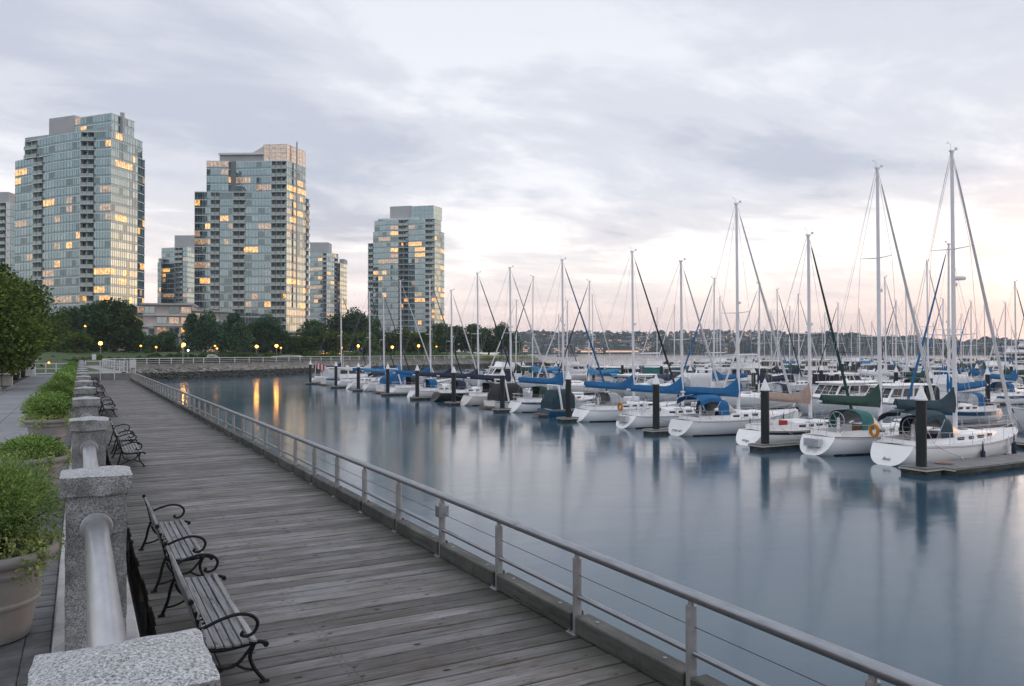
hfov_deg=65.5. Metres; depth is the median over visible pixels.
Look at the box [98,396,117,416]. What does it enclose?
park bench
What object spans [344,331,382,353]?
tree
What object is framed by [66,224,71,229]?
window
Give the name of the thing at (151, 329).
window
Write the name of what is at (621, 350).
waterfront shed
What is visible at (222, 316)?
window
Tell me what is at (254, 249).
window
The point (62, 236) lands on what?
window
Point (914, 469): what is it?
pile collar float
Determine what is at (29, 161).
window
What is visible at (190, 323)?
tree
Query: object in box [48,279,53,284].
window
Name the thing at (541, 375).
sailboat
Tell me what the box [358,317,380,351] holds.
tree
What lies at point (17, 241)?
window
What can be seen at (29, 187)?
window
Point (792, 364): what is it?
motor boat
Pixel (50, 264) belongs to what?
window
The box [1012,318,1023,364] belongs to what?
sailboat
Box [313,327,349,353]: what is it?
tree
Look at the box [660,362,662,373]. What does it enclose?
mooring pile
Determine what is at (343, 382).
sailboat
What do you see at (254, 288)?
window
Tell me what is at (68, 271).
window
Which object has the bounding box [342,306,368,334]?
tree
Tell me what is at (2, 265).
tree
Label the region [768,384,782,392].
dodger window
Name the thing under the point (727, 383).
dodger window
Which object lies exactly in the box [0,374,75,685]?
promenade
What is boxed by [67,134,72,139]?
window
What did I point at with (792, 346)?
sailboat
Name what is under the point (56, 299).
window
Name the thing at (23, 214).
window
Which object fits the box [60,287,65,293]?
window
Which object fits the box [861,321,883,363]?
sailboat
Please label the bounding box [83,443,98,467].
pipe rail
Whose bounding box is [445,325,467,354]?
tree
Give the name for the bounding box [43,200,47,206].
window
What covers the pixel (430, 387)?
sailboat
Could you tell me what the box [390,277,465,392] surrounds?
sailboat
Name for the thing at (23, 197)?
window
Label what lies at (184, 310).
window
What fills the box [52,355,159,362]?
path hedge
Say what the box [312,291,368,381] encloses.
sailboat
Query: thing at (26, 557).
planter
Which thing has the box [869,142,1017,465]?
sailboat
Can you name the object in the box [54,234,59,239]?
window
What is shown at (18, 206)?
window
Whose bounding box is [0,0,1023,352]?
sky
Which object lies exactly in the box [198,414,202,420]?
kerb beam
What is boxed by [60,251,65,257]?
window
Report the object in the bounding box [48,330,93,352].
bush
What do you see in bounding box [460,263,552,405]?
sailboat
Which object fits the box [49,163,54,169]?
window
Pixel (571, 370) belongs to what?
sailboat
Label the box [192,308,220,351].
tree
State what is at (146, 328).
entrance pavilion
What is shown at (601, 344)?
garden trees
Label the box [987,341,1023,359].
white superyacht
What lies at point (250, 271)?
window
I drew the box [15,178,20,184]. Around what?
window
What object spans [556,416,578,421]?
finger dock
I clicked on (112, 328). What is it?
tree
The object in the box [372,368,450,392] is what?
motor boat
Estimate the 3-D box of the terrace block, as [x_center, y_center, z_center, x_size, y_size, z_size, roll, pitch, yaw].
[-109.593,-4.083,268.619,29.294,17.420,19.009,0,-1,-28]
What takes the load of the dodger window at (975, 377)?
in the sailboat at (973, 371)
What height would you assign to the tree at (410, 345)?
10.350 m
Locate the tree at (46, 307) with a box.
[0,275,76,372]
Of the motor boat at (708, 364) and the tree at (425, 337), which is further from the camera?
the tree at (425, 337)
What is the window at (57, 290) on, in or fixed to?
in the glass tower at (79, 211)
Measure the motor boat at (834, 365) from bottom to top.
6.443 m
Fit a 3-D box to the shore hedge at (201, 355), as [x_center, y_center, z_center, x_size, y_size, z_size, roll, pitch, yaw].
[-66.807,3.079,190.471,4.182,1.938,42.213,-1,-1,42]
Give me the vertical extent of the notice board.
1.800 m
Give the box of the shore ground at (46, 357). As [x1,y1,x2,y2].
[0,352,496,373]
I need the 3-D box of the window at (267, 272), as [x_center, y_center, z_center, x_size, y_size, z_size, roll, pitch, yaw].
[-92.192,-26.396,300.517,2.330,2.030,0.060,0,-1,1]
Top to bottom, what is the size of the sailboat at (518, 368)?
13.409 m
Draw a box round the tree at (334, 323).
[323,313,360,351]
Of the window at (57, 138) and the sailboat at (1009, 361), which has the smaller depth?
the sailboat at (1009, 361)
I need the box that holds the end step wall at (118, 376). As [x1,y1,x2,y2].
[89,373,129,379]
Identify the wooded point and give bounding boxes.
[727,331,1023,353]
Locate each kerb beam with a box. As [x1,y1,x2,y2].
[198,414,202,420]
[203,417,209,423]
[209,420,219,427]
[216,424,227,431]
[223,428,235,436]
[232,432,244,441]
[241,437,256,448]
[252,443,268,454]
[264,449,282,462]
[277,457,299,471]
[294,465,318,482]
[312,475,341,495]
[335,487,369,510]
[362,502,403,529]
[396,520,447,553]
[440,542,504,585]
[497,572,583,629]
[575,614,685,685]
[690,674,727,685]
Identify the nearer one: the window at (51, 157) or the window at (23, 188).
the window at (51, 157)
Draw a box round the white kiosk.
[25,360,37,375]
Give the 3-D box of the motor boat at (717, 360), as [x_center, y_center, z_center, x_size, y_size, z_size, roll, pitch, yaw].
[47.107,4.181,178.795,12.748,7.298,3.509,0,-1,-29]
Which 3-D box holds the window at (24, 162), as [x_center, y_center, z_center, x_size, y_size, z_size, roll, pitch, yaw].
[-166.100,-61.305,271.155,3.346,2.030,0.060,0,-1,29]
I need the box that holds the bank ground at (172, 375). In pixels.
[122,361,540,380]
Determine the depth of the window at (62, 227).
261.20 m
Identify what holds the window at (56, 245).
in the glass tower at (79, 211)
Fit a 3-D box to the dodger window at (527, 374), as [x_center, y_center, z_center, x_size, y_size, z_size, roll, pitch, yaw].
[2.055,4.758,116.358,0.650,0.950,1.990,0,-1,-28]
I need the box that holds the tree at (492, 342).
[480,326,505,354]
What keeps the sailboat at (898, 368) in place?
on the water
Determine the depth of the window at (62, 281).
260.84 m
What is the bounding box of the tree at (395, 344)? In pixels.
[372,330,402,352]
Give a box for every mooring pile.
[309,361,311,381]
[334,362,337,385]
[357,362,359,388]
[386,364,389,392]
[415,365,419,396]
[451,366,455,401]
[499,368,504,407]
[565,371,571,416]
[621,361,623,373]
[652,374,659,428]
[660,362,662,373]
[751,367,755,391]
[760,379,769,443]
[819,365,822,380]
[829,368,833,380]
[894,367,897,382]
[914,385,927,466]
[927,371,932,383]
[985,368,990,404]
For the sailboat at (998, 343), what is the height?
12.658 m
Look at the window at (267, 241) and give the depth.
300.60 m
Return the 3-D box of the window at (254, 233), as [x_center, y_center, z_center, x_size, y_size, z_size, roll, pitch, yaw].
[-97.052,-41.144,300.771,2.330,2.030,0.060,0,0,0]
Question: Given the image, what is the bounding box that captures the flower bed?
[56,357,86,361]
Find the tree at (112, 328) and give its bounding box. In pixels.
[85,297,145,351]
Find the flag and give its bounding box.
[314,362,325,381]
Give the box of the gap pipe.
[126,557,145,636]
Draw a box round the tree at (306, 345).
[286,336,320,353]
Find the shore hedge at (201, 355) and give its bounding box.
[147,352,307,357]
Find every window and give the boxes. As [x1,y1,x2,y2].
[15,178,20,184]
[15,187,20,192]
[15,195,20,201]
[15,204,20,209]
[15,212,20,218]
[15,221,20,226]
[15,230,20,235]
[15,238,20,244]
[15,247,19,252]
[21,160,26,165]
[21,168,26,174]
[21,177,26,183]
[21,186,26,191]
[21,194,26,200]
[21,203,26,208]
[21,212,26,217]
[21,220,26,226]
[27,158,32,164]
[27,167,32,173]
[27,176,32,182]
[27,184,32,190]
[27,193,32,199]
[27,202,32,208]
[27,211,32,216]
[43,138,48,144]
[43,147,48,152]
[43,156,48,162]
[43,164,48,170]
[43,173,48,179]
[43,182,48,188]
[43,191,48,197]
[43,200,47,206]
[43,209,47,214]
[48,261,53,267]
[48,270,53,276]
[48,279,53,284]
[49,136,54,142]
[49,145,54,151]
[49,154,54,160]
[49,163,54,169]
[49,172,53,178]
[49,243,53,249]
[49,252,53,258]
[54,225,59,230]
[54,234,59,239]
[54,243,59,248]
[54,252,59,257]
[54,261,59,266]
[54,270,59,275]
[54,279,59,284]
[54,288,59,293]
[54,297,59,302]
[55,135,60,141]
[55,144,60,150]
[60,206,65,212]
[60,224,65,230]
[60,233,65,239]
[60,242,65,248]
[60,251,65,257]
[60,260,65,266]
[60,269,65,275]
[60,278,65,284]
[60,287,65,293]
[60,296,65,302]
[61,135,66,140]
[61,215,65,221]
[66,206,71,211]
[66,215,71,220]
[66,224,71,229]
[66,233,71,238]
[66,242,71,247]
[66,251,71,256]
[66,260,71,265]
[66,269,71,274]
[66,278,71,283]
[66,287,71,292]
[66,296,71,301]
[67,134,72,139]
[75,118,80,124]
[144,306,154,312]
[149,327,154,333]
[157,317,166,323]
[157,327,166,333]
[166,253,186,301]
[166,273,186,291]
[169,307,178,313]
[169,317,178,323]
[169,327,178,333]
[170,258,186,296]
[181,307,190,313]
[207,161,213,166]
[207,169,213,174]
[207,177,213,181]
[207,185,213,189]
[214,162,220,166]
[214,169,220,174]
[214,177,220,181]
[214,185,220,189]
[220,314,227,319]
[221,162,227,166]
[221,169,227,174]
[221,177,227,181]
[221,185,227,189]
[239,162,244,167]
[239,170,244,174]
[245,309,250,314]
[246,192,251,197]
[246,200,251,205]
[246,208,251,212]
[246,216,251,220]
[246,224,251,228]
[246,231,251,236]
[246,270,251,275]
[252,192,257,197]
[252,200,257,204]
[252,208,257,212]
[252,216,257,220]
[252,224,257,228]
[252,231,257,236]
[252,239,257,243]
[252,247,257,251]
[252,255,257,259]
[252,263,257,267]
[252,270,257,275]
[252,278,257,282]
[252,286,257,290]
[252,294,257,298]
[252,302,257,306]
[252,309,257,314]
[258,208,264,212]
[258,216,264,220]
[258,231,263,236]
[258,263,263,267]
[258,270,263,275]
[258,278,263,282]
[258,286,263,290]
[258,294,263,298]
[258,302,263,306]
[258,309,263,314]
[259,192,264,197]
[265,192,270,197]
[265,200,270,204]
[265,208,270,212]
[265,216,270,220]
[265,224,270,228]
[265,231,270,236]
[265,239,270,243]
[265,247,270,251]
[265,255,270,259]
[265,263,270,267]
[265,270,270,275]
[265,278,270,282]
[327,253,333,311]
[327,262,333,301]
[370,225,438,332]
[408,219,438,333]
[409,219,436,351]
[409,225,420,338]
[409,236,436,324]
[522,372,530,377]
[605,393,626,403]
[707,402,736,414]
[720,382,731,387]
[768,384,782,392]
[840,411,880,428]
[912,417,960,436]
[958,393,978,405]
[973,376,983,380]
[995,382,1017,391]
[1006,377,1022,383]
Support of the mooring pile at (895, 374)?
in the water
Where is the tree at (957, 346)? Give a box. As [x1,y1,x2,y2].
[946,336,960,357]
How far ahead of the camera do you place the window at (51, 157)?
263.98 m
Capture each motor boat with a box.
[317,366,385,384]
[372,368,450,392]
[456,368,488,382]
[464,353,530,385]
[479,379,529,408]
[532,384,594,416]
[549,355,597,377]
[584,365,614,381]
[596,372,655,395]
[601,365,635,381]
[620,370,684,398]
[625,352,665,373]
[637,369,722,400]
[643,365,680,373]
[666,364,711,373]
[686,353,707,366]
[694,363,729,372]
[700,352,741,363]
[719,354,783,388]
[760,360,794,374]
[781,364,804,375]
[793,343,841,379]
[793,379,877,414]
[812,371,875,392]
[824,359,848,368]
[840,352,869,363]
[843,381,939,418]
[857,364,889,369]
[858,369,893,380]
[867,363,902,369]
[897,348,922,371]
[932,370,992,401]
[933,365,974,375]
[958,353,975,362]
[984,353,1011,373]
[992,358,1023,382]
[1011,391,1023,432]
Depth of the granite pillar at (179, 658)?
2.41 m
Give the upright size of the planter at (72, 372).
1.569 m
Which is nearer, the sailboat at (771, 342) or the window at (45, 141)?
the sailboat at (771, 342)
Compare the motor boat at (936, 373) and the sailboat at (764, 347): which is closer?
the motor boat at (936, 373)
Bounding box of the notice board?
[130,360,135,372]
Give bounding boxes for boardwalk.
[90,380,665,685]
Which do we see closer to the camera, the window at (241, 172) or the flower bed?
the flower bed
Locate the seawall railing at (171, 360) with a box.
[102,354,536,370]
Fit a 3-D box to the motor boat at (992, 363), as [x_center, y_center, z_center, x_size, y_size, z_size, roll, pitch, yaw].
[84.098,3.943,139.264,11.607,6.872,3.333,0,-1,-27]
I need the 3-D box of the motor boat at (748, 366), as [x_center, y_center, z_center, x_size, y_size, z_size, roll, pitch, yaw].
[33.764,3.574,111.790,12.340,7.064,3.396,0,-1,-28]
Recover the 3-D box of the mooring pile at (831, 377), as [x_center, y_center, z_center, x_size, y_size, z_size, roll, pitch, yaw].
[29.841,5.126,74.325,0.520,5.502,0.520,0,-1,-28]
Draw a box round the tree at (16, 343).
[0,267,55,376]
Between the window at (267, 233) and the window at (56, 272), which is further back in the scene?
the window at (267, 233)
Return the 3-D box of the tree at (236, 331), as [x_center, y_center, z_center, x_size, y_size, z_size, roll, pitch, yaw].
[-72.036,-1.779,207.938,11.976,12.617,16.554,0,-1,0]
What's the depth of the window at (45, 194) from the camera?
265.63 m
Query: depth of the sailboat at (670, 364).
153.01 m
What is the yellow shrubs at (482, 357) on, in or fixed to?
on the shore ground at (46, 357)
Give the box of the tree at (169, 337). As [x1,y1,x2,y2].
[154,331,184,351]
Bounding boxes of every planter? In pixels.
[0,433,71,504]
[0,450,65,645]
[17,388,74,447]
[32,380,74,412]
[48,373,75,397]
[52,369,75,387]
[55,367,75,375]
[60,365,75,378]
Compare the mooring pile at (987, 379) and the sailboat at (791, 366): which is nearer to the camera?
the mooring pile at (987, 379)
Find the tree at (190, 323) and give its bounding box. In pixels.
[175,313,210,351]
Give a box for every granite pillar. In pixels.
[27,628,221,685]
[60,466,132,650]
[69,416,108,468]
[72,396,99,417]
[74,386,95,396]
[75,380,92,386]
[76,372,88,375]
[76,375,90,380]
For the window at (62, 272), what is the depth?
260.91 m
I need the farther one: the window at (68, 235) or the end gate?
the window at (68, 235)
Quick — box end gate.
[85,360,127,379]
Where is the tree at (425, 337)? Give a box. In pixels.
[405,332,441,353]
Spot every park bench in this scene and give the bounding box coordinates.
[94,383,105,396]
[98,393,113,412]
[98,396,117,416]
[107,419,137,453]
[111,428,145,466]
[138,494,212,592]
[158,541,268,682]
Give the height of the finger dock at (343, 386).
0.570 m
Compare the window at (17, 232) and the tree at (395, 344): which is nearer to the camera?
the tree at (395, 344)
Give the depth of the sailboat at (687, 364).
148.48 m
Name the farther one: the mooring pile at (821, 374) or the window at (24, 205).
the window at (24, 205)
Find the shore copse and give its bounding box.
[650,338,705,352]
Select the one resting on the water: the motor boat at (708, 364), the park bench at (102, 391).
the motor boat at (708, 364)
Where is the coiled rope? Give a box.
[934,461,952,463]
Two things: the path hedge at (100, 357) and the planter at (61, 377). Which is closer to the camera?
the planter at (61, 377)
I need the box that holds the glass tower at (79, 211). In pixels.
[15,112,144,351]
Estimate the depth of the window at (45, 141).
265.41 m
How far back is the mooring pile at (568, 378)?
58.96 m
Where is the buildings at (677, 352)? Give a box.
[655,342,701,353]
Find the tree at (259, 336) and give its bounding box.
[240,319,271,351]
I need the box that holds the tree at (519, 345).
[504,333,523,352]
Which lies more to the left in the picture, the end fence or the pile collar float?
the end fence
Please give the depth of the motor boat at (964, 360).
215.75 m
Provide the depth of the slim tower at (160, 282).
449.12 m
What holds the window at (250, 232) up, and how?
in the glass tower at (251, 241)
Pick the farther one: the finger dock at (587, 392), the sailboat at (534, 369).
the sailboat at (534, 369)
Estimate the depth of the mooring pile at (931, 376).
65.54 m
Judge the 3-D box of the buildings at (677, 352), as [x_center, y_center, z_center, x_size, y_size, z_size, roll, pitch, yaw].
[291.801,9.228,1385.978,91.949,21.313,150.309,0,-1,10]
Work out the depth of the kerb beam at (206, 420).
35.38 m
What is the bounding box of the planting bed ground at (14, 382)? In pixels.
[1,376,28,389]
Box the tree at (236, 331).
[207,312,261,353]
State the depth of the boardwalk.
10.88 m
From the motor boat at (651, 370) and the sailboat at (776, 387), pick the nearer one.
the sailboat at (776, 387)
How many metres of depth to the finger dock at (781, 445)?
42.12 m
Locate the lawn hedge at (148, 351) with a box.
[46,349,153,353]
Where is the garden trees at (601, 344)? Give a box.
[507,329,783,353]
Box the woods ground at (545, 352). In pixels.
[499,336,729,353]
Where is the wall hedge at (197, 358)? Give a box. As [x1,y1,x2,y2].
[150,355,307,362]
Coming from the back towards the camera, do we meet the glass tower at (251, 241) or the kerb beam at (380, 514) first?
the glass tower at (251, 241)
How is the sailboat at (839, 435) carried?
on the water
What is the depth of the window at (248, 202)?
300.89 m
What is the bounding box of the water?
[127,353,1023,685]
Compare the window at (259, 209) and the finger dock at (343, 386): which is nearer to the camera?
the finger dock at (343, 386)
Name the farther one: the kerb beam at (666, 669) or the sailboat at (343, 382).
the sailboat at (343, 382)
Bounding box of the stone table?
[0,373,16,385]
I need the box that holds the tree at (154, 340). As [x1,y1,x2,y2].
[144,333,166,351]
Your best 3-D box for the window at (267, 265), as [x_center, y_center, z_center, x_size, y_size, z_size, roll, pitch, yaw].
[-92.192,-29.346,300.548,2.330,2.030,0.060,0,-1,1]
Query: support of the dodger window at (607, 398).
in the sailboat at (603, 408)
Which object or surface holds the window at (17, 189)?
in the glass tower at (79, 211)
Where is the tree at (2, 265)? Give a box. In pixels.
[0,262,53,369]
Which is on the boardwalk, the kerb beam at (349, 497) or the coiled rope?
the kerb beam at (349, 497)
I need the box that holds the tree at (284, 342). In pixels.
[271,328,299,353]
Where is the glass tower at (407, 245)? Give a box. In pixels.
[368,205,444,351]
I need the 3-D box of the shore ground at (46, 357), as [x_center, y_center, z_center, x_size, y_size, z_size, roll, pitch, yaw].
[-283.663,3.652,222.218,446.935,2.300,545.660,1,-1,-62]
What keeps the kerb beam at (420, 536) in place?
on the boardwalk
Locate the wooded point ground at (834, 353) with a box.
[730,336,1014,354]
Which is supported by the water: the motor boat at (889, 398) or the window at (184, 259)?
the motor boat at (889, 398)
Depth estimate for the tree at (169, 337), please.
210.81 m
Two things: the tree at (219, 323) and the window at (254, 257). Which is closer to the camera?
the tree at (219, 323)
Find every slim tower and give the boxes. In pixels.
[0,192,14,277]
[157,258,162,302]
[161,235,193,303]
[310,242,338,351]
[338,259,346,351]
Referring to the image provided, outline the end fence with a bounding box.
[36,363,65,373]
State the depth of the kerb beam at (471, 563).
11.49 m
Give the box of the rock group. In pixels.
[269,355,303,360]
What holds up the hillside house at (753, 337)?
on the woods ground at (545, 352)
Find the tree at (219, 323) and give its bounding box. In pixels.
[212,320,232,351]
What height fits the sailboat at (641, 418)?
12.451 m
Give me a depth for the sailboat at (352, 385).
111.63 m
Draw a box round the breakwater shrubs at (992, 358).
[988,355,1023,360]
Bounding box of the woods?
[498,329,785,353]
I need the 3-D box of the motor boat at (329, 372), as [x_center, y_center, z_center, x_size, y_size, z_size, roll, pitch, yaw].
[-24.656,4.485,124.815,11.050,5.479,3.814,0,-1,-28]
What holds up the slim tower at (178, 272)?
on the shore ground at (46, 357)
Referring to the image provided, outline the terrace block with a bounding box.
[141,303,234,351]
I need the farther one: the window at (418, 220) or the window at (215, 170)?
the window at (418, 220)
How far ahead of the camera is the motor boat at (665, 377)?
87.74 m
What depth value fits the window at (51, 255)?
263.60 m
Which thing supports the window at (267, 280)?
in the glass tower at (251, 241)
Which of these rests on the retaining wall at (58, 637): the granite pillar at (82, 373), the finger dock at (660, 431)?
the granite pillar at (82, 373)
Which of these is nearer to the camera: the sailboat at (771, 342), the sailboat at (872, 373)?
the sailboat at (872, 373)
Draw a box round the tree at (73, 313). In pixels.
[58,306,91,351]
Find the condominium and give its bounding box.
[689,329,718,339]
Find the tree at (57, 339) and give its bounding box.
[44,320,66,351]
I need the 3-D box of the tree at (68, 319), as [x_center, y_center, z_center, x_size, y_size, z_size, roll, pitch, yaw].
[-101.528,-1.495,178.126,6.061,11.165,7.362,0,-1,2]
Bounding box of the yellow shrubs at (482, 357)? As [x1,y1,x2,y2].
[447,354,534,358]
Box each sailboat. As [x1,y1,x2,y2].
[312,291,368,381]
[337,291,394,385]
[346,292,409,388]
[362,279,435,390]
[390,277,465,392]
[407,287,481,397]
[431,269,516,400]
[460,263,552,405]
[485,299,545,383]
[504,275,561,388]
[508,255,607,412]
[535,301,599,389]
[536,314,576,377]
[556,279,620,391]
[570,295,613,379]
[572,246,680,421]
[616,258,724,427]
[639,307,672,365]
[657,304,693,365]
[668,197,795,435]
[676,275,754,404]
[695,297,740,372]
[720,282,801,407]
[736,228,854,445]
[744,322,769,361]
[745,288,802,390]
[752,327,774,361]
[764,313,786,363]
[768,293,819,391]
[770,305,805,374]
[783,323,804,361]
[800,165,939,455]
[812,312,838,372]
[812,327,832,359]
[817,301,858,372]
[841,325,862,359]
[844,307,874,372]
[858,275,909,382]
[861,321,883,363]
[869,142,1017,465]
[872,299,918,382]
[874,328,891,360]
[882,288,931,383]
[882,321,905,366]
[893,259,951,382]
[898,306,931,381]
[901,325,922,364]
[905,240,1001,423]
[917,323,944,372]
[920,297,966,380]
[950,299,992,382]
[950,314,975,373]
[959,329,964,357]
[962,305,995,378]
[965,326,982,365]
[981,280,1023,404]
[981,300,1023,389]
[981,318,1004,363]
[1001,326,1020,362]
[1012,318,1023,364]
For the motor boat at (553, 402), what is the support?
on the water
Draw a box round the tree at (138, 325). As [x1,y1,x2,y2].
[117,318,149,351]
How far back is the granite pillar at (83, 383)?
25.59 m
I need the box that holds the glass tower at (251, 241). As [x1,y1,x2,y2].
[194,142,309,351]
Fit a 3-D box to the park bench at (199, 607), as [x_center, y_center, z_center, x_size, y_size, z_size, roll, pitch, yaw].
[-3.312,2.845,8.664,0.790,0.906,2.600,0,-1,-28]
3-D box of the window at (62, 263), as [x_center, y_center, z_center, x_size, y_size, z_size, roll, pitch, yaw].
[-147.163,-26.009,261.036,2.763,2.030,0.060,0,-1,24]
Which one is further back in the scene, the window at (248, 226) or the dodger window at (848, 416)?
the window at (248, 226)
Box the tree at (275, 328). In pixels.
[256,312,285,352]
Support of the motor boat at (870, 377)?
on the water
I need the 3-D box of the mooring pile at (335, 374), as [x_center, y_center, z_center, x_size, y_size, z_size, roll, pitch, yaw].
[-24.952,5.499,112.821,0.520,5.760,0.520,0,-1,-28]
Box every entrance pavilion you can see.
[117,325,152,350]
[288,331,299,335]
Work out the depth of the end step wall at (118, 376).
89.26 m
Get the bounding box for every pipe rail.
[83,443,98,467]
[85,518,126,646]
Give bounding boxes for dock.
[305,382,320,384]
[330,385,346,387]
[380,392,407,395]
[409,396,430,399]
[445,401,460,404]
[492,408,510,412]
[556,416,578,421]
[582,391,598,394]
[642,427,668,434]
[734,405,798,409]
[748,439,800,450]
[927,453,1023,475]
[958,422,1013,428]
[990,402,1005,404]
[1015,438,1023,448]
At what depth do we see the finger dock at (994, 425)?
52.65 m
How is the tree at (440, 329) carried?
on the shore ground at (46, 357)
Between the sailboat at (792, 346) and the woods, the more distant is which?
the woods
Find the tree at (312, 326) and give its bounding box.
[295,319,332,352]
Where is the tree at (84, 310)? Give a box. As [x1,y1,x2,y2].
[77,300,107,351]
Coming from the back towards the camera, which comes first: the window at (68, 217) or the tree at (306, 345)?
the window at (68, 217)
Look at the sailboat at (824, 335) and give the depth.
153.72 m
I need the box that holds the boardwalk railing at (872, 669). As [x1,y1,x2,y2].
[130,371,940,685]
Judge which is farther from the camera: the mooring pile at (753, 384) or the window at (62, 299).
the window at (62, 299)
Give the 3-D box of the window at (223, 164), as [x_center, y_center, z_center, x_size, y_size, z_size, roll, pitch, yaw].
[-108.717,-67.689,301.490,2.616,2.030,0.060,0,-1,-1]
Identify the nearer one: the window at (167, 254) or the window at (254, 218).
the window at (254, 218)
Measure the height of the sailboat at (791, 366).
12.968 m
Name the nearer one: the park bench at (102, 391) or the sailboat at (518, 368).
the park bench at (102, 391)
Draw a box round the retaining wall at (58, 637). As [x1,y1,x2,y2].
[51,438,139,650]
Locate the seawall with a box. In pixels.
[101,357,538,370]
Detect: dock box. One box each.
[623,396,638,400]
[792,409,797,418]
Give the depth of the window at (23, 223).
270.97 m
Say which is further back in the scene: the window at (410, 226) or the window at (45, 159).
the window at (410, 226)
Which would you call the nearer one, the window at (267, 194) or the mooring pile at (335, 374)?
the mooring pile at (335, 374)
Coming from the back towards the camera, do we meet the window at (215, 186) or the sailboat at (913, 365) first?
the window at (215, 186)
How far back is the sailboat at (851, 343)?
214.90 m
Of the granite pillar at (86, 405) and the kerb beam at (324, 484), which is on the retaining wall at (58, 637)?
the granite pillar at (86, 405)
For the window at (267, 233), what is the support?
in the glass tower at (251, 241)
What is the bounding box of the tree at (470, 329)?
[460,323,488,354]
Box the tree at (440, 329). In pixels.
[423,322,458,352]
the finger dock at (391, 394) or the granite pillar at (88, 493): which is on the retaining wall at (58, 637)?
the granite pillar at (88, 493)
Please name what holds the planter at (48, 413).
on the promenade
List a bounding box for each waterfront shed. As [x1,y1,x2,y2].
[580,349,594,352]
[605,349,639,352]
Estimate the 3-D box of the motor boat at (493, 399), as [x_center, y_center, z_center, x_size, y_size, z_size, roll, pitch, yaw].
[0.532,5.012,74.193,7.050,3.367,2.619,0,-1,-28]
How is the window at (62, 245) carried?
in the glass tower at (79, 211)
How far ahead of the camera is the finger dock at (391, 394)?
93.66 m
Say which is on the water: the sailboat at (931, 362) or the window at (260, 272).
the sailboat at (931, 362)
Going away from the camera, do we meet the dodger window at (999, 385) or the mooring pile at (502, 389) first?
the mooring pile at (502, 389)
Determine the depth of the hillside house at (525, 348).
1445.28 m
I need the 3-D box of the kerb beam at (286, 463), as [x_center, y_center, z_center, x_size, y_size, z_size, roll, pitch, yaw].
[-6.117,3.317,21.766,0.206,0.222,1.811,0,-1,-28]
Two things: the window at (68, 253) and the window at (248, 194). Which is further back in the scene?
the window at (248, 194)
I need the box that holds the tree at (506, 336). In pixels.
[493,321,509,352]
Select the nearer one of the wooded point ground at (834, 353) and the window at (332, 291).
the window at (332, 291)
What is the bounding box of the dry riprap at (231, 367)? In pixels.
[118,359,541,373]
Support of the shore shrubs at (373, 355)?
on the shore ground at (46, 357)
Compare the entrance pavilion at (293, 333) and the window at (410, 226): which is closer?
the entrance pavilion at (293, 333)
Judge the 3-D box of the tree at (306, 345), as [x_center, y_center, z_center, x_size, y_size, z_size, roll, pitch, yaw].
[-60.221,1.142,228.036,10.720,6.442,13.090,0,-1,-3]
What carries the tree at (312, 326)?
on the shore ground at (46, 357)
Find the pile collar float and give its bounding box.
[898,464,943,476]
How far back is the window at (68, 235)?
259.99 m
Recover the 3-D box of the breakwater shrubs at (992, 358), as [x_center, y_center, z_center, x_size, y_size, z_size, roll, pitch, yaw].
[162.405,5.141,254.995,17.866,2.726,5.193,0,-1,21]
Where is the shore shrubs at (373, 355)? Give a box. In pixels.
[308,350,447,359]
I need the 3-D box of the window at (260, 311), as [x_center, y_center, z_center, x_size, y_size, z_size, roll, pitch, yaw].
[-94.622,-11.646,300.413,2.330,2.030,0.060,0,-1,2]
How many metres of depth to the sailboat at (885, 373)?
90.82 m
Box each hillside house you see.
[521,346,529,351]
[533,346,539,352]
[552,348,565,352]
[575,347,587,351]
[590,348,602,352]
[634,347,648,351]
[749,334,757,339]
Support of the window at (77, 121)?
in the glass tower at (79, 211)
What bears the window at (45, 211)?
in the glass tower at (79, 211)
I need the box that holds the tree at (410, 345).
[387,326,419,352]
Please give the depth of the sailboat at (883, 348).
241.12 m
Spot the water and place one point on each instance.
(895, 567)
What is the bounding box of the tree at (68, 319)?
[45,312,72,350]

